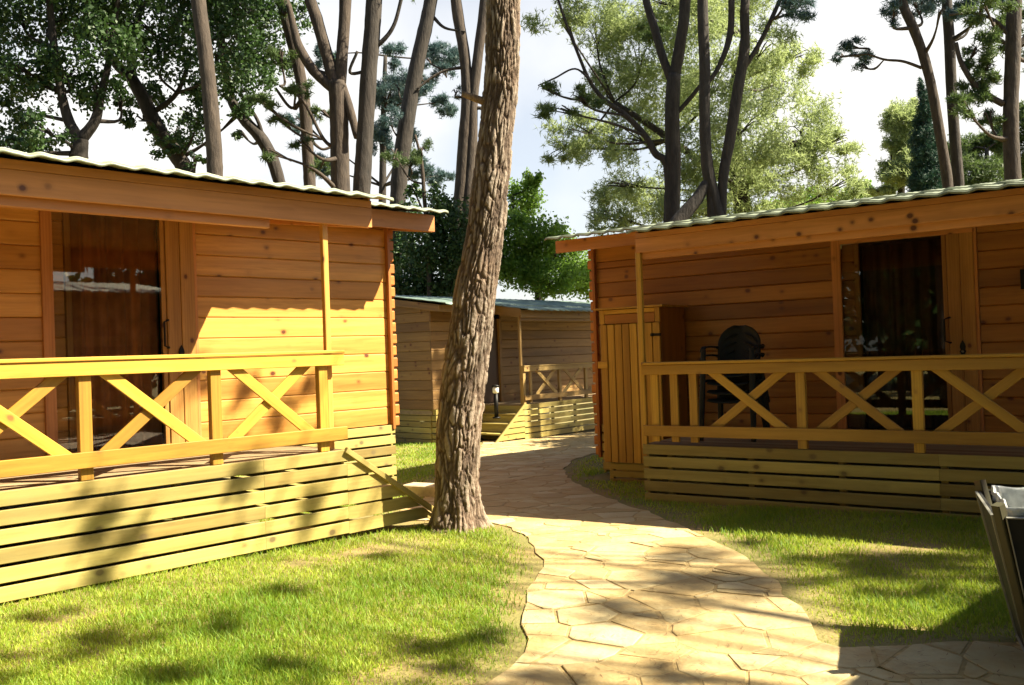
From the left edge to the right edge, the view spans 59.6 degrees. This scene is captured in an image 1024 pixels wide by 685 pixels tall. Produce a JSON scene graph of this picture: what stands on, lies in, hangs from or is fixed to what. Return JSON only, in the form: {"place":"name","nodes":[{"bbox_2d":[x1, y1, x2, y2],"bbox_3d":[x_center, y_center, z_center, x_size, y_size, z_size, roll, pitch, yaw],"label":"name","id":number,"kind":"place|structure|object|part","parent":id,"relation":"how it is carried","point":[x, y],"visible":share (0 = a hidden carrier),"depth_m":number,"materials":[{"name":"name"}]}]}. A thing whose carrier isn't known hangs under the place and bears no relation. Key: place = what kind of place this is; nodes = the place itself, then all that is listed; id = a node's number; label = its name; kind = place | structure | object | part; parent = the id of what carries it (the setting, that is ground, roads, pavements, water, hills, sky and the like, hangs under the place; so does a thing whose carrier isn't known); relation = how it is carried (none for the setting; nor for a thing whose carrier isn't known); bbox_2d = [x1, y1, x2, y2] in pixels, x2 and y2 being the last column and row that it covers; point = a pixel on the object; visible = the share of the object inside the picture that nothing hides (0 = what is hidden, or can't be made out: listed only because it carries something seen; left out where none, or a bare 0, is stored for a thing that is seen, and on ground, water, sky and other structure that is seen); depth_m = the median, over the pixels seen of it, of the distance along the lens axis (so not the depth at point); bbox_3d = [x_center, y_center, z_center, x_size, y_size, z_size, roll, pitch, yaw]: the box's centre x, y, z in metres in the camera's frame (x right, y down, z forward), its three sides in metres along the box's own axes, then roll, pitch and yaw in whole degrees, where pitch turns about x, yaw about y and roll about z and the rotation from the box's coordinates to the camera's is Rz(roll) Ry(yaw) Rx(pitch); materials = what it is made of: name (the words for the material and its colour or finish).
{"place":"outdoors","nodes":[
{"label":"outdoors","id":0,"kind":"place"},
{"bbox_2d":[0,402,1023,684],"bbox_3d":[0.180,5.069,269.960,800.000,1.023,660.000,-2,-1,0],"label":"lawn ground","id":1,"kind":"structure","parent":0,"point":[514,616],"depth_m":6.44,"materials":[{"name":"green plant"}]},
{"bbox_2d":[0,0,177,158],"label":"broadleaf tree","id":2,"kind":"object","parent":1,"relation":"on","point":[52,60],"visible":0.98,"depth_m":16.90,"materials":[{"name":"green plant"}]},
{"bbox_2d":[60,0,286,172],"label":"broadleaf tree","id":3,"kind":"object","parent":1,"relation":"on","point":[175,146],"visible":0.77,"depth_m":18.35,"materials":[{"name":"green plant"}]},
{"bbox_2d":[191,0,222,176],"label":"pine tree","id":4,"kind":"object","parent":1,"relation":"on","point":[213,141],"visible":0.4,"depth_m":14.95,"materials":[{"name":"brown plant"}]},
{"bbox_2d":[0,147,448,602],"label":"timber cabin","id":5,"kind":"object","parent":1,"relation":"on","point":[175,328],"visible":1,"depth_m":8.09,"materials":[{"name":"brown wood"}]},
{"bbox_2d":[11,210,201,455],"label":"sliding door","id":6,"kind":"structure","parent":5,"relation":"in","point":[111,285],"depth_m":8.94,"materials":[{"name":"brown wood"}]},
{"bbox_2d":[177,0,319,182],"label":"broadleaf tree","id":7,"kind":"object","parent":1,"relation":"on","point":[258,135],"visible":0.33,"depth_m":20.98,"materials":[{"name":"green plant"}]},
{"bbox_2d":[244,0,357,440],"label":"pine tree","id":8,"kind":"object","parent":1,"relation":"on","point":[339,113],"visible":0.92,"depth_m":17.94,"materials":[{"name":"brown plant"}]},
{"bbox_2d":[276,0,329,186],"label":"pine tree","id":9,"kind":"object","parent":1,"relation":"on","point":[298,67],"visible":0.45,"depth_m":19.95,"materials":[{"name":"brown plant"}]},
{"bbox_2d":[281,36,459,202],"bbox_3d":[-5.341,-4.691,36.101,7.775,15.811,3.438,-2,-1,0],"label":"pine tree","id":10,"kind":"object","parent":1,"relation":"on","point":[382,137],"visible":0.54,"depth_m":36.00,"materials":[{"name":"green plant"}]},
{"bbox_2d":[348,0,414,354],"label":"pine tree","id":11,"kind":"object","parent":1,"relation":"on","point":[373,42],"visible":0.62,"depth_m":16.92,"materials":[{"name":"brown plant"}]},
{"bbox_2d":[378,135,433,415],"bbox_3d":[-3.034,-1.715,26.899,1.255,8.905,2.472,-2,-1,-27],"label":"sapling","id":12,"kind":"object","parent":1,"relation":"on","point":[417,156],"visible":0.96,"depth_m":26.49,"materials":[{"name":"green plant"}]},
{"bbox_2d":[374,0,465,275],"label":"pine tree","id":13,"kind":"object","parent":1,"relation":"on","point":[410,99],"visible":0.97,"depth_m":28.89,"materials":[{"name":"brown plant"}]},
{"bbox_2d":[390,181,469,415],"bbox_3d":[-2.547,-1.118,27.054,4.599,7.746,2.935,-3,-1,38],"label":"broadleaf tree","id":14,"kind":"object","parent":1,"relation":"on","point":[411,270],"visible":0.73,"depth_m":26.42,"materials":[{"name":"green plant"}]},
{"bbox_2d":[399,0,486,295],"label":"pine tree","id":15,"kind":"object","parent":1,"relation":"on","point":[468,127],"visible":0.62,"depth_m":28.94,"materials":[{"name":"brown plant"}]},
{"bbox_2d":[426,0,520,533],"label":"pine tree","id":16,"kind":"object","parent":1,"relation":"on","point":[458,505],"visible":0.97,"depth_m":8.21,"materials":[{"name":"brown plant"}]},
{"bbox_2d":[392,295,596,443],"bbox_3d":[-0.177,0.559,23.555,5.263,3.528,8.151,-3,-1,40],"label":"timber cabin","id":17,"kind":"object","parent":1,"relation":"on","point":[541,352],"visible":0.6,"depth_m":21.04,"materials":[{"name":"brown wood"}]},
{"bbox_2d":[484,319,503,402],"bbox_3d":[-0.599,0.440,21.425,0.100,2.020,1.050,-3,-1,40],"label":"front door","id":18,"kind":"structure","parent":17,"relation":"in","point":[495,369],"depth_m":21.70,"materials":[{"name":"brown wood"}]},
{"bbox_2d":[491,384,500,418],"bbox_3d":[-0.357,1.316,19.987,0.180,0.760,0.180,-2,-1,0],"label":"garden lantern","id":19,"kind":"object","parent":17,"relation":"on","point":[495,388],"visible":1,"depth_m":19.94,"materials":[{"name":"black metal"}]},
{"bbox_2d":[498,167,591,420],"bbox_3d":[1.175,-1.522,28.237,4.351,8.376,3.728,-2,-1,0],"label":"broadleaf bush","id":20,"kind":"object","parent":1,"relation":"on","point":[544,272],"visible":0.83,"depth_m":27.53,"materials":[{"name":"green plant"}]},
{"bbox_2d":[531,0,698,222],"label":"pine tree","id":21,"kind":"object","parent":1,"relation":"on","point":[670,159],"visible":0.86,"depth_m":21.92,"materials":[{"name":"brown plant"}]},
{"bbox_2d":[593,304,688,482],"bbox_3d":[1.726,0.683,11.650,0.980,2.290,0.790,-2,-1,35],"label":"storage cupboard","id":22,"kind":"object","parent":1,"relation":"on","point":[618,365],"visible":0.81,"depth_m":11.42,"materials":[{"name":"brown wood"}]},
{"bbox_3d":[1.510,0.648,11.368,0.902,1.770,0.049,-2,-1,35],"label":"door","id":23,"kind":"part","parent":22,"relation":"part of","materials":[{"name":"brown wood"}]},
{"bbox_2d":[520,0,871,235],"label":"broadleaf tree","id":24,"kind":"object","parent":1,"relation":"on","point":[749,168],"visible":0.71,"depth_m":24.51,"materials":[{"name":"green plant"}]},
{"bbox_2d":[669,0,818,221],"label":"pine tree","id":25,"kind":"object","parent":1,"relation":"on","point":[712,191],"visible":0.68,"depth_m":19.94,"materials":[{"name":"brown plant"}]},
{"bbox_2d":[544,179,1023,518],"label":"timber cabin","id":26,"kind":"object","parent":1,"relation":"on","point":[889,329],"visible":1,"depth_m":9.67,"materials":[{"name":"brown wood"}]},
{"bbox_2d":[699,358,767,441],"bbox_3d":[2.470,0.628,9.934,0.655,0.892,0.645,-2,-1,31],"label":"plastic chair","id":27,"kind":"object","parent":26,"relation":"on","point":[720,400],"visible":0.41,"depth_m":9.85,"materials":[{"name":"black plastic"}]},
{"bbox_2d":[699,350,769,427],"bbox_3d":[2.473,0.533,9.945,0.655,0.892,0.645,-2,-1,31],"label":"plastic chair","id":28,"kind":"object","parent":27,"relation":"on","point":[721,390],"visible":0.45,"depth_m":9.91,"materials":[{"name":"black plastic"}]},
{"bbox_2d":[699,342,767,423],"bbox_3d":[2.477,0.438,9.956,0.655,0.892,0.645,-2,-1,31],"label":"plastic chair","id":29,"kind":"object","parent":28,"relation":"on","point":[741,380],"visible":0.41,"depth_m":10.03,"materials":[{"name":"black plastic"}]},
{"bbox_2d":[699,333,769,414],"bbox_3d":[2.481,0.343,9.966,0.655,0.892,0.645,-2,-1,31],"label":"plastic chair","id":30,"kind":"object","parent":29,"relation":"on","point":[732,336],"visible":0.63,"depth_m":10.03,"materials":[{"name":"black plastic"}]},
{"bbox_2d":[699,325,769,405],"bbox_3d":[2.484,0.248,9.977,0.655,0.892,0.645,-2,-1,31],"label":"plastic chair","id":31,"kind":"object","parent":30,"relation":"on","point":[740,346],"visible":0.55,"depth_m":10.18,"materials":[{"name":"black plastic"}]},
{"bbox_2d":[831,227,995,431],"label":"sliding door","id":32,"kind":"structure","parent":26,"relation":"in","point":[913,294],"depth_m":10.39,"materials":[{"name":"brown wood"}]},
{"bbox_2d":[755,179,897,208],"bbox_3d":[12.737,-2.020,36.504,5.757,9.204,3.404,-2,-1,0],"label":"broadleaf bush","id":33,"kind":"object","parent":1,"relation":"on","point":[827,201],"visible":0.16,"depth_m":36.07,"materials":[{"name":"green plant"}]},
{"bbox_2d":[863,96,918,197],"bbox_3d":[14.389,-3.456,32.825,2.819,11.688,2.659,-2,-1,0],"label":"broadleaf tree","id":34,"kind":"object","parent":1,"relation":"on","point":[893,170],"visible":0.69,"depth_m":32.40,"materials":[{"name":"green plant"}]},
{"bbox_2d":[828,0,962,188],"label":"pine tree","id":35,"kind":"object","parent":1,"relation":"on","point":[911,27],"visible":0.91,"depth_m":20.99,"materials":[{"name":"brown plant"}]},
{"bbox_2d":[901,77,941,192],"bbox_3d":[13.972,-3.400,29.964,1.544,11.356,1.880,-2,-1,0],"label":"cypress tree","id":36,"kind":"object","parent":1,"relation":"on","point":[924,166],"visible":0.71,"depth_m":29.78,"materials":[{"name":"green plant"}]},
{"bbox_2d":[941,0,1005,186],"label":"pine tree","id":37,"kind":"object","parent":1,"relation":"on","point":[951,38],"visible":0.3,"depth_m":21.96,"materials":[{"name":"brown plant"}]},
{"bbox_2d":[944,0,1023,179],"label":"pine tree","id":38,"kind":"object","parent":1,"relation":"on","point":[1008,22],"visible":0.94,"depth_m":18.94,"materials":[{"name":"green plant"}]},
{"bbox_2d":[947,97,1023,185],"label":"pine tree","id":39,"kind":"object","parent":1,"relation":"on","point":[979,167],"visible":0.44,"depth_m":31.07,"materials":[{"name":"green plant"}]},
{"bbox_2d":[0,0,1023,302],"label":"sky","id":40,"kind":"structure","parent":0,"point":[547,55],"materials":[{"name":"white"}]},
{"bbox_2d":[400,431,1023,684],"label":"path","id":41,"kind":"structure","parent":0,"point":[532,482],"depth_m":5.30,"materials":[{"name":"beige stone"}]},
{"bbox_2d":[403,482,434,496],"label":"stone block","id":42,"kind":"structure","parent":41,"relation":"on","point":[419,489],"depth_m":10.71,"materials":[{"name":"beige stone"}]},
{"bbox_2d":[5,497,1014,684],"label":"fallen needles","id":43,"kind":"object","parent":41,"relation":"on","point":[591,622],"visible":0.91,"depth_m":5.01,"materials":[{"name":"brown plant"}]},
{"bbox_2d":[974,479,1023,651],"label":"litter bin","id":44,"kind":"object","parent":41,"relation":"on","point":[1001,510],"visible":1,"depth_m":4.19,"materials":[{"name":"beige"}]}
]}

